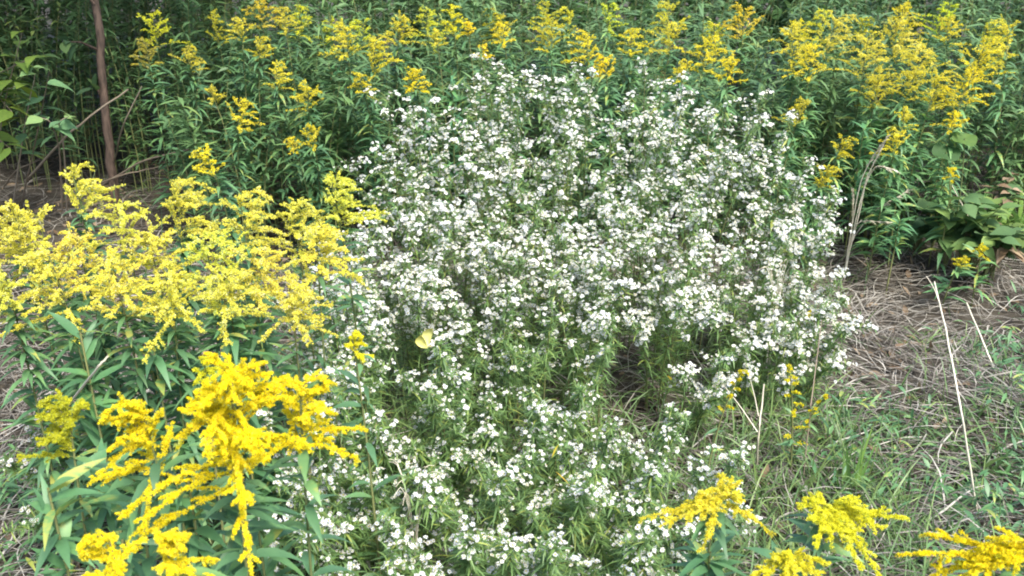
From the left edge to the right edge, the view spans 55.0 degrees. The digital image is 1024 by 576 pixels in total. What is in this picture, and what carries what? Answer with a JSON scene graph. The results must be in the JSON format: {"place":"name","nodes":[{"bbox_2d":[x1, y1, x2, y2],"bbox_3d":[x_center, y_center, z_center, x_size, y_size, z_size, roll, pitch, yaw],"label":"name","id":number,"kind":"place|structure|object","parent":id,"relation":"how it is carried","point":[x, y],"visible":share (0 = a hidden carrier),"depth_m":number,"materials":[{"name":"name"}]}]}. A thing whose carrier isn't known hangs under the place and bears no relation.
{"place":"outdoors","nodes":[
{"label":"outdoors","id":0,"kind":"place"},
{"bbox_2d":[0,0,1023,575],"bbox_3d":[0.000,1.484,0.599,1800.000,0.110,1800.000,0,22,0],"label":"ground","id":1,"kind":"structure","parent":0,"point":[158,190],"depth_m":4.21,"materials":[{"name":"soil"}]},
{"bbox_2d":[0,30,48,161],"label":"leafy shrub","id":2,"kind":"object","parent":1,"relation":"on","point":[5,114],"visible":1,"depth_m":4.64,"materials":[{"name":"green plant"}]},
{"bbox_2d":[0,199,104,533],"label":"goldenrod","id":3,"kind":"object","parent":1,"relation":"on","point":[18,235],"visible":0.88,"depth_m":2.19,"materials":[{"name":"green plant"}]},
{"bbox_2d":[0,425,105,546],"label":"white aster","id":4,"kind":"object","parent":1,"relation":"on","point":[30,473],"visible":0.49,"depth_m":2.37,"materials":[{"name":"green plant"}]},
{"bbox_2d":[0,263,106,575],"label":"goldenrod","id":5,"kind":"object","parent":1,"relation":"on","point":[36,356],"visible":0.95,"depth_m":2.09,"materials":[{"name":"green plant"}]},
{"bbox_2d":[0,200,115,486],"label":"goldenrod","id":6,"kind":"object","parent":1,"relation":"on","point":[34,230],"visible":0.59,"depth_m":2.21,"materials":[{"name":"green plant"}]},
{"bbox_2d":[14,457,108,575],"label":"leafy shoot","id":7,"kind":"object","parent":1,"relation":"on","point":[45,503],"visible":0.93,"depth_m":1.49,"materials":[{"name":"green plant"}]},
{"bbox_2d":[0,245,147,542],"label":"goldenrod","id":8,"kind":"object","parent":1,"relation":"on","point":[70,311],"visible":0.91,"depth_m":2.07,"materials":[{"name":"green plant"}]},
{"bbox_2d":[16,389,140,572],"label":"goldenrod","id":9,"kind":"object","parent":1,"relation":"on","point":[67,419],"visible":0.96,"depth_m":1.57,"materials":[{"name":"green plant"}]},
{"bbox_2d":[57,0,119,203],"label":"sapling","id":10,"kind":"object","parent":1,"relation":"on","point":[101,89],"visible":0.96,"depth_m":5.30,"materials":[{"name":"brown plant"}]},
{"bbox_2d":[27,221,153,535],"bbox_3d":[-0.942,0.272,2.304,0.233,0.923,0.253,0,22,0],"label":"goldenrod","id":11,"kind":"object","parent":1,"relation":"on","point":[104,345],"visible":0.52,"depth_m":2.18,"materials":[{"name":"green plant"}]},
{"bbox_2d":[45,311,141,550],"bbox_3d":[-0.863,0.403,2.116,0.196,0.790,0.196,0,22,0],"label":"leafy shoot","id":12,"kind":"object","parent":1,"relation":"on","point":[88,343],"visible":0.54,"depth_m":2.04,"materials":[{"name":"green plant"}]},
{"bbox_2d":[58,161,154,492],"bbox_3d":[-0.985,0.179,2.425,0.186,1.018,0.195,-19,29,-38],"label":"goldenrod","id":13,"kind":"object","parent":1,"relation":"on","point":[82,190],"visible":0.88,"depth_m":2.26,"materials":[{"name":"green plant"}]},
{"bbox_2d":[57,437,159,575],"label":"leafy shoot","id":14,"kind":"object","parent":1,"relation":"on","point":[113,522],"visible":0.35,"depth_m":1.70,"materials":[{"name":"green plant"}]},
{"bbox_2d":[76,528,148,575],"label":"goldenrod","id":15,"kind":"object","parent":1,"relation":"on","point":[115,565],"visible":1,"depth_m":1.22,"materials":[{"name":"yellow plant"}]},
{"bbox_2d":[76,450,179,575],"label":"leafy shoot","id":16,"kind":"object","parent":1,"relation":"on","point":[148,564],"visible":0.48,"depth_m":1.54,"materials":[{"name":"green plant"}]},
{"bbox_2d":[65,199,199,485],"bbox_3d":[-0.819,0.247,2.315,0.260,0.980,0.280,0,22,0],"label":"goldenrod","id":17,"kind":"object","parent":1,"relation":"on","point":[122,219],"visible":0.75,"depth_m":2.13,"materials":[{"name":"yellow plant"}]},
{"bbox_2d":[68,245,200,559],"bbox_3d":[-0.777,0.337,2.160,0.241,0.912,0.217,0,22,0],"label":"goldenrod","id":18,"kind":"object","parent":1,"relation":"on","point":[117,311],"visible":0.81,"depth_m":2.04,"materials":[{"name":"yellow plant"}]},
{"bbox_2d":[87,391,220,575],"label":"goldenrod","id":19,"kind":"object","parent":1,"relation":"on","point":[136,413],"visible":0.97,"depth_m":1.40,"materials":[{"name":"yellow plant"}]},
{"bbox_2d":[129,36,188,241],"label":"goldenrod","id":20,"kind":"object","parent":1,"relation":"on","point":[160,140],"visible":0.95,"depth_m":4.59,"materials":[{"name":"green plant"}]},
{"bbox_2d":[105,226,228,544],"bbox_3d":[-0.748,0.296,2.261,0.212,0.937,0.264,0,22,0],"label":"goldenrod","id":21,"kind":"object","parent":1,"relation":"on","point":[154,244],"visible":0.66,"depth_m":2.12,"materials":[{"name":"yellow plant"}]},
{"bbox_2d":[125,330,218,569],"bbox_3d":[-0.726,0.429,2.128,0.194,0.769,0.188,18,28,37],"label":"leafy shoot","id":22,"kind":"object","parent":1,"relation":"on","point":[161,365],"visible":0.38,"depth_m":2.04,"materials":[{"name":"green plant"}]},
{"bbox_2d":[129,259,225,542],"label":"goldenrod","id":23,"kind":"object","parent":1,"relation":"on","point":[182,389],"visible":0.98,"depth_m":2.01,"materials":[{"name":"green plant"}]},
{"bbox_2d":[151,527,226,575],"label":"goldenrod","id":24,"kind":"object","parent":1,"relation":"on","point":[175,539],"visible":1,"depth_m":1.21,"materials":[{"name":"yellow plant"}]},
{"bbox_2d":[132,461,258,575],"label":"leafy shoot","id":25,"kind":"object","parent":1,"relation":"on","point":[207,531],"visible":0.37,"depth_m":1.48,"materials":[{"name":"green plant"}]},
{"bbox_2d":[154,177,243,525],"bbox_3d":[-0.756,0.197,2.425,0.273,1.005,0.220,0,22,0],"label":"goldenrod","id":26,"kind":"object","parent":1,"relation":"on","point":[195,198],"visible":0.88,"depth_m":2.25,"materials":[{"name":"yellow plant"}]},
{"bbox_2d":[114,351,332,575],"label":"goldenrod","id":27,"kind":"object","parent":1,"relation":"on","point":[231,433],"visible":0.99,"depth_m":1.29,"materials":[{"name":"yellow plant"}]},
{"bbox_2d":[189,143,266,340],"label":"goldenrod","id":28,"kind":"object","parent":1,"relation":"on","point":[228,211],"visible":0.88,"depth_m":3.42,"materials":[{"name":"green plant"}]},
{"bbox_2d":[189,263,280,572],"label":"goldenrod","id":29,"kind":"object","parent":1,"relation":"on","point":[222,322],"visible":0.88,"depth_m":1.97,"materials":[{"name":"yellow plant"}]},
{"bbox_2d":[180,227,289,510],"bbox_3d":[-0.613,0.306,2.218,0.217,0.961,0.308,-14,26,-31],"label":"goldenrod","id":30,"kind":"object","parent":1,"relation":"on","point":[204,250],"visible":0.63,"depth_m":2.04,"materials":[{"name":"yellow plant"}]},
{"bbox_2d":[195,319,297,574],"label":"leafy shoot","id":31,"kind":"object","parent":1,"relation":"on","point":[253,421],"visible":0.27,"depth_m":2.06,"materials":[{"name":"green plant"}]},
{"bbox_2d":[216,186,298,535],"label":"goldenrod","id":32,"kind":"object","parent":1,"relation":"on","point":[253,241],"visible":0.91,"depth_m":2.17,"materials":[{"name":"yellow plant"}]},
{"bbox_2d":[214,478,321,575],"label":"leafy shoot","id":33,"kind":"object","parent":1,"relation":"on","point":[266,567],"visible":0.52,"depth_m":1.51,"materials":[{"name":"green plant"}]},
{"bbox_2d":[225,242,319,566],"bbox_3d":[-0.530,0.330,2.202,0.183,0.933,0.247,-12,25,-28],"label":"goldenrod","id":34,"kind":"object","parent":1,"relation":"on","point":[263,346],"visible":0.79,"depth_m":2.08,"materials":[{"name":"yellow plant"}]},
{"bbox_2d":[262,59,310,255],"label":"goldenrod","id":35,"kind":"object","parent":1,"relation":"on","point":[281,147],"visible":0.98,"depth_m":4.35,"materials":[{"name":"green plant"}]},
{"bbox_2d":[257,270,344,540],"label":"goldenrod","id":36,"kind":"object","parent":1,"relation":"on","point":[291,300],"visible":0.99,"depth_m":2.00,"materials":[{"name":"yellow plant"}]},
{"bbox_2d":[239,360,367,559],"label":"white aster","id":37,"kind":"object","parent":1,"relation":"on","point":[333,400],"visible":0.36,"depth_m":2.22,"materials":[{"name":"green plant"}]},
{"bbox_2d":[256,286,372,473],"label":"white aster","id":38,"kind":"object","parent":1,"relation":"on","point":[341,340],"visible":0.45,"depth_m":2.47,"materials":[{"name":"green plant"}]},
{"bbox_2d":[261,369,368,575],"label":"goldenrod","id":39,"kind":"object","parent":1,"relation":"on","point":[300,421],"visible":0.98,"depth_m":1.38,"materials":[{"name":"yellow plant"}]},
{"bbox_2d":[274,450,361,575],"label":"white aster","id":40,"kind":"object","parent":1,"relation":"on","point":[321,480],"visible":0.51,"depth_m":2.18,"materials":[{"name":"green plant"}]},
{"bbox_2d":[276,196,369,457],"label":"goldenrod","id":41,"kind":"object","parent":1,"relation":"on","point":[294,206],"visible":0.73,"depth_m":2.22,"materials":[{"name":"yellow plant"}]},
{"bbox_2d":[268,466,385,575],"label":"white aster","id":42,"kind":"object","parent":1,"relation":"on","point":[345,550],"visible":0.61,"depth_m":2.07,"materials":[{"name":"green plant"}]},
{"bbox_2d":[268,232,390,448],"bbox_3d":[-0.487,0.223,2.708,0.321,0.704,0.346,0,22,0],"label":"white aster","id":43,"kind":"object","parent":1,"relation":"on","point":[366,329],"visible":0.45,"depth_m":2.64,"materials":[{"name":"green plant"}]},
{"bbox_2d":[298,221,365,549],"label":"goldenrod","id":44,"kind":"object","parent":1,"relation":"on","point":[331,246],"visible":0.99,"depth_m":2.11,"materials":[{"name":"yellow plant"}]},
{"bbox_2d":[275,409,412,562],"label":"white aster","id":45,"kind":"object","parent":1,"relation":"on","point":[377,436],"visible":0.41,"depth_m":2.30,"materials":[{"name":"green plant"}]},
{"bbox_2d":[323,168,401,477],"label":"goldenrod","id":46,"kind":"object","parent":1,"relation":"on","point":[344,182],"visible":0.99,"depth_m":2.30,"materials":[{"name":"yellow plant"}]},
{"bbox_2d":[298,211,426,409],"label":"white aster","id":47,"kind":"object","parent":1,"relation":"on","point":[372,243],"visible":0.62,"depth_m":2.95,"materials":[{"name":"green plant"}]},
{"bbox_2d":[332,330,409,575],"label":"goldenrod","id":48,"kind":"object","parent":1,"relation":"on","point":[351,376],"visible":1,"depth_m":1.97,"materials":[{"name":"green plant"}]},
{"bbox_2d":[325,461,447,573],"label":"white aster","id":49,"kind":"object","parent":1,"relation":"on","point":[389,527],"visible":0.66,"depth_m":2.09,"materials":[{"name":"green plant"}]},
{"bbox_2d":[333,141,449,380],"bbox_3d":[-0.325,-0.049,3.246,0.383,0.906,0.352,8,23,19],"label":"white aster","id":50,"kind":"object","parent":1,"relation":"on","point":[405,186],"visible":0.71,"depth_m":3.14,"materials":[{"name":"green plant"}]},
{"bbox_2d":[347,253,479,428],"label":"white aster","id":51,"kind":"object","parent":1,"relation":"on","point":[427,298],"visible":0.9,"depth_m":2.87,"materials":[{"name":"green plant"}]},
{"bbox_2d":[356,399,474,543],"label":"white aster","id":52,"kind":"object","parent":1,"relation":"on","point":[449,480],"visible":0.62,"depth_m":2.38,"materials":[{"name":"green plant"}]},
{"bbox_2d":[363,79,485,355],"bbox_3d":[-0.279,-0.204,3.420,0.395,1.041,0.419,0,22,0],"label":"white aster","id":53,"kind":"object","parent":1,"relation":"on","point":[418,110],"visible":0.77,"depth_m":3.29,"materials":[{"name":"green plant"}]},
{"bbox_2d":[393,334,472,506],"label":"white aster","id":54,"kind":"object","parent":1,"relation":"on","point":[432,393],"visible":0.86,"depth_m":2.39,"materials":[{"name":"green plant"}]},
{"bbox_2d":[371,511,496,575],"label":"white aster","id":55,"kind":"object","parent":1,"relation":"on","point":[465,555],"visible":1,"depth_m":1.90,"materials":[{"name":"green plant"}]},
{"bbox_2d":[384,190,504,397],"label":"white aster","id":56,"kind":"object","parent":1,"relation":"on","point":[445,246],"visible":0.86,"depth_m":3.00,"materials":[{"name":"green plant"}]},
{"bbox_2d":[424,319,496,449],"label":"white aster","id":57,"kind":"object","parent":1,"relation":"on","point":[473,366],"visible":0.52,"depth_m":2.84,"materials":[{"name":"green plant"}]},
{"bbox_2d":[408,455,533,575],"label":"white aster","id":58,"kind":"object","parent":1,"relation":"on","point":[495,485],"visible":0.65,"depth_m":2.10,"materials":[{"name":"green plant"}]},
{"bbox_2d":[418,115,524,360],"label":"white aster","id":59,"kind":"object","parent":1,"relation":"on","point":[477,196],"visible":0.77,"depth_m":3.22,"materials":[{"name":"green plant"}]},
{"bbox_2d":[429,238,546,435],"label":"white aster","id":60,"kind":"object","parent":1,"relation":"on","point":[515,286],"visible":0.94,"depth_m":2.89,"materials":[{"name":"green plant"}]},
{"bbox_2d":[449,331,534,473],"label":"white aster","id":61,"kind":"object","parent":1,"relation":"on","point":[489,406],"visible":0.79,"depth_m":2.69,"materials":[{"name":"green plant"}]},
{"bbox_2d":[448,46,540,326],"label":"white aster","id":62,"kind":"object","parent":1,"relation":"on","point":[498,102],"visible":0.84,"depth_m":3.44,"materials":[{"name":"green plant"}]},
{"bbox_2d":[448,395,559,536],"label":"white aster","id":63,"kind":"object","parent":1,"relation":"on","point":[533,455],"visible":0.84,"depth_m":2.41,"materials":[{"name":"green plant"}]},
{"bbox_2d":[0,0,1023,262],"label":"undergrowth","id":64,"kind":"object","parent":1,"relation":"on","point":[76,16],"visible":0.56,"depth_m":5.26,"materials":[{"name":"green plant"}]},
{"bbox_2d":[0,143,1023,575],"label":"grass","id":65,"kind":"structure","parent":1,"relation":"on","point":[872,493],"depth_m":2.91,"materials":[{"name":"green plant"}]},
{"bbox_2d":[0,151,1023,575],"bbox_3d":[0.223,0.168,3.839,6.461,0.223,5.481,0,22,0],"label":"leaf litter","id":66,"kind":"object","parent":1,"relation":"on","point":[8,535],"visible":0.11,"depth_m":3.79,"materials":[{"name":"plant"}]},
{"bbox_2d":[0,279,1023,575],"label":"weeds","id":67,"kind":"object","parent":1,"relation":"on","point":[14,489],"visible":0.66,"depth_m":2.78,"materials":[{"name":"green plant"}]},
{"bbox_2d":[1,0,1023,129],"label":"woods","id":68,"kind":"object","parent":1,"relation":"on","point":[775,17],"visible":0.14,"depth_m":7.99,"materials":[{"name":"green plant"}]},
{"bbox_2d":[468,182,578,406],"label":"white aster","id":69,"kind":"object","parent":1,"relation":"on","point":[493,250],"visible":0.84,"depth_m":3.04,"materials":[{"name":"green plant"}]},
{"bbox_2d":[488,297,567,450],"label":"white aster","id":70,"kind":"object","parent":1,"relation":"on","point":[548,342],"visible":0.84,"depth_m":2.82,"materials":[{"name":"green plant"}]},
{"bbox_2d":[485,524,582,575],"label":"white aster","id":71,"kind":"object","parent":1,"relation":"on","point":[550,564],"visible":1,"depth_m":1.91,"materials":[{"name":"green plant"}]},
{"bbox_2d":[490,451,615,575],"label":"white aster","id":72,"kind":"object","parent":1,"relation":"on","point":[580,493],"visible":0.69,"depth_m":2.12,"materials":[{"name":"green plant"}]},
{"bbox_2d":[497,124,613,352],"bbox_3d":[0.117,-0.122,3.318,0.361,0.866,0.396,-14,26,-31],"label":"white aster","id":73,"kind":"object","parent":1,"relation":"on","point":[520,195],"visible":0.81,"depth_m":3.27,"materials":[{"name":"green plant"}]},
{"bbox_2d":[514,375,601,501],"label":"white aster","id":74,"kind":"object","parent":1,"relation":"on","point":[572,420],"visible":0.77,"depth_m":2.61,"materials":[{"name":"green plant"}]},
{"bbox_2d":[520,414,643,569],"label":"white aster","id":75,"kind":"object","parent":1,"relation":"on","point":[609,442],"visible":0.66,"depth_m":2.40,"materials":[{"name":"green plant"}]},
{"bbox_2d":[529,249,639,434],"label":"white aster","id":76,"kind":"object","parent":1,"relation":"on","point":[597,284],"visible":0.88,"depth_m":2.90,"materials":[{"name":"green plant"}]},
{"bbox_2d":[531,62,637,327],"bbox_3d":[0.222,-0.292,3.522,0.339,1.038,0.406,-6,23,-15],"label":"white aster","id":77,"kind":"object","parent":1,"relation":"on","point":[566,114],"visible":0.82,"depth_m":3.43,"materials":[{"name":"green plant"}]},
{"bbox_2d":[558,312,626,458],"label":"white aster","id":78,"kind":"object","parent":1,"relation":"on","point":[601,360],"visible":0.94,"depth_m":2.82,"materials":[{"name":"green plant"}]},
{"bbox_2d":[542,186,670,392],"bbox_3d":[0.250,0.045,3.091,0.327,0.749,0.400,-6,23,-15],"label":"white aster","id":79,"kind":"object","parent":1,"relation":"on","point":[614,231],"visible":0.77,"depth_m":3.02,"materials":[{"name":"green plant"}]},
{"bbox_2d":[581,519,659,575],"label":"white aster","id":80,"kind":"object","parent":1,"relation":"on","point":[632,554],"visible":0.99,"depth_m":1.96,"materials":[{"name":"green plant"}]},
{"bbox_2d":[583,116,683,357],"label":"white aster","id":81,"kind":"object","parent":1,"relation":"on","point":[643,184],"visible":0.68,"depth_m":3.27,"materials":[{"name":"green plant"}]},
{"bbox_2d":[563,445,717,575],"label":"white aster","id":82,"kind":"object","parent":1,"relation":"on","point":[612,510],"visible":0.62,"depth_m":2.19,"materials":[{"name":"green plant"}]},
{"bbox_2d":[612,402,693,540],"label":"white aster","id":83,"kind":"object","parent":1,"relation":"on","point":[670,431],"visible":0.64,"depth_m":2.47,"materials":[{"name":"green plant"}]},
{"bbox_2d":[616,57,719,326],"bbox_3d":[0.522,-0.274,3.484,0.337,1.070,0.501,-9,24,-21],"label":"white aster","id":84,"kind":"object","parent":1,"relation":"on","point":[676,126],"visible":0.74,"depth_m":3.38,"materials":[{"name":"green plant"}]},
{"bbox_2d":[619,249,726,418],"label":"white aster","id":85,"kind":"object","parent":1,"relation":"on","point":[642,331],"visible":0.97,"depth_m":2.99,"materials":[{"name":"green plant"}]},
{"bbox_2d":[620,203,760,383],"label":"white aster","id":86,"kind":"object","parent":1,"relation":"on","point":[669,281],"visible":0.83,"depth_m":3.10,"materials":[{"name":"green plant"}]},
{"bbox_2d":[664,348,738,443],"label":"white aster","id":87,"kind":"object","parent":1,"relation":"on","point":[709,399],"visible":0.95,"depth_m":2.93,"materials":[{"name":"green plant"}]},
{"bbox_2d":[638,472,775,575],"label":"goldenrod","id":88,"kind":"object","parent":1,"relation":"on","point":[706,503],"visible":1,"depth_m":1.59,"materials":[{"name":"yellow plant"}]},
{"bbox_2d":[660,133,771,360],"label":"white aster","id":89,"kind":"object","parent":1,"relation":"on","point":[688,198],"visible":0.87,"depth_m":3.25,"materials":[{"name":"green plant"}]},
{"bbox_2d":[673,441,762,571],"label":"white aster","id":90,"kind":"object","parent":1,"relation":"on","point":[699,477],"visible":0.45,"depth_m":2.33,"materials":[{"name":"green plant"}]},
{"bbox_2d":[689,85,797,339],"bbox_3d":[0.797,-0.225,3.498,0.373,0.972,0.323,12,25,27],"label":"white aster","id":91,"kind":"object","parent":1,"relation":"on","point":[760,120],"visible":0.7,"depth_m":3.39,"materials":[{"name":"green plant"}]},
{"bbox_2d":[695,260,815,404],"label":"white aster","id":92,"kind":"object","parent":1,"relation":"on","point":[755,344],"visible":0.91,"depth_m":3.07,"materials":[{"name":"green plant"}]},
{"bbox_2d":[730,318,812,420],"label":"white aster","id":93,"kind":"object","parent":1,"relation":"on","point":[783,352],"visible":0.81,"depth_m":3.06,"materials":[{"name":"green plant"}]},
{"bbox_2d":[704,198,842,375],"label":"white aster","id":94,"kind":"object","parent":1,"relation":"on","point":[774,251],"visible":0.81,"depth_m":3.21,"materials":[{"name":"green plant"}]},
{"bbox_2d":[743,540,830,575],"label":"goldenrod","id":95,"kind":"object","parent":1,"relation":"on","point":[784,563],"visible":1,"depth_m":1.44,"materials":[{"name":"yellow plant"}]},
{"bbox_2d":[737,144,846,354],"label":"white aster","id":96,"kind":"object","parent":1,"relation":"on","point":[793,190],"visible":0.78,"depth_m":3.34,"materials":[{"name":"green plant"}]},
{"bbox_2d":[772,185,854,358],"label":"white aster","id":97,"kind":"object","parent":1,"relation":"on","point":[825,216],"visible":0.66,"depth_m":3.29,"materials":[{"name":"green plant"}]},
{"bbox_2d":[777,319,859,407],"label":"white aster","id":98,"kind":"object","parent":1,"relation":"on","point":[829,362],"visible":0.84,"depth_m":3.14,"materials":[{"name":"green plant"}]},
{"bbox_2d":[774,260,878,394],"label":"white aster","id":99,"kind":"object","parent":1,"relation":"on","point":[824,313],"visible":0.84,"depth_m":3.16,"materials":[{"name":"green plant"}]},
{"bbox_2d":[780,491,909,575],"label":"goldenrod","id":100,"kind":"object","parent":1,"relation":"on","point":[837,514],"visible":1,"depth_m":1.50,"materials":[{"name":"yellow plant"}]},
{"bbox_2d":[828,30,897,241],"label":"goldenrod","id":101,"kind":"object","parent":1,"relation":"on","point":[859,36],"visible":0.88,"depth_m":4.50,"materials":[{"name":"green plant"}]},
{"bbox_2d":[850,125,910,282],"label":"goldenrod","id":102,"kind":"object","parent":1,"relation":"on","point":[872,241],"visible":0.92,"depth_m":4.19,"materials":[{"name":"green plant"}]},
{"bbox_2d":[888,68,963,248],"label":"goldenrod","id":103,"kind":"object","parent":1,"relation":"on","point":[920,159],"visible":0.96,"depth_m":4.41,"materials":[{"name":"green plant"}]},
{"bbox_2d":[895,526,1023,575],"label":"goldenrod","id":104,"kind":"object","parent":1,"relation":"on","point":[1003,554],"visible":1,"depth_m":1.20,"materials":[{"name":"yellow plant"}]},
{"bbox_2d":[919,183,1023,280],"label":"leafy plant","id":105,"kind":"object","parent":1,"relation":"on","point":[955,238],"visible":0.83,"depth_m":4.20,"materials":[{"name":"green plant"}]},
{"bbox_2d":[970,14,1021,198],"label":"goldenrod","id":106,"kind":"object","parent":1,"relation":"on","point":[1004,26],"visible":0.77,"depth_m":4.55,"materials":[{"name":"green plant"}]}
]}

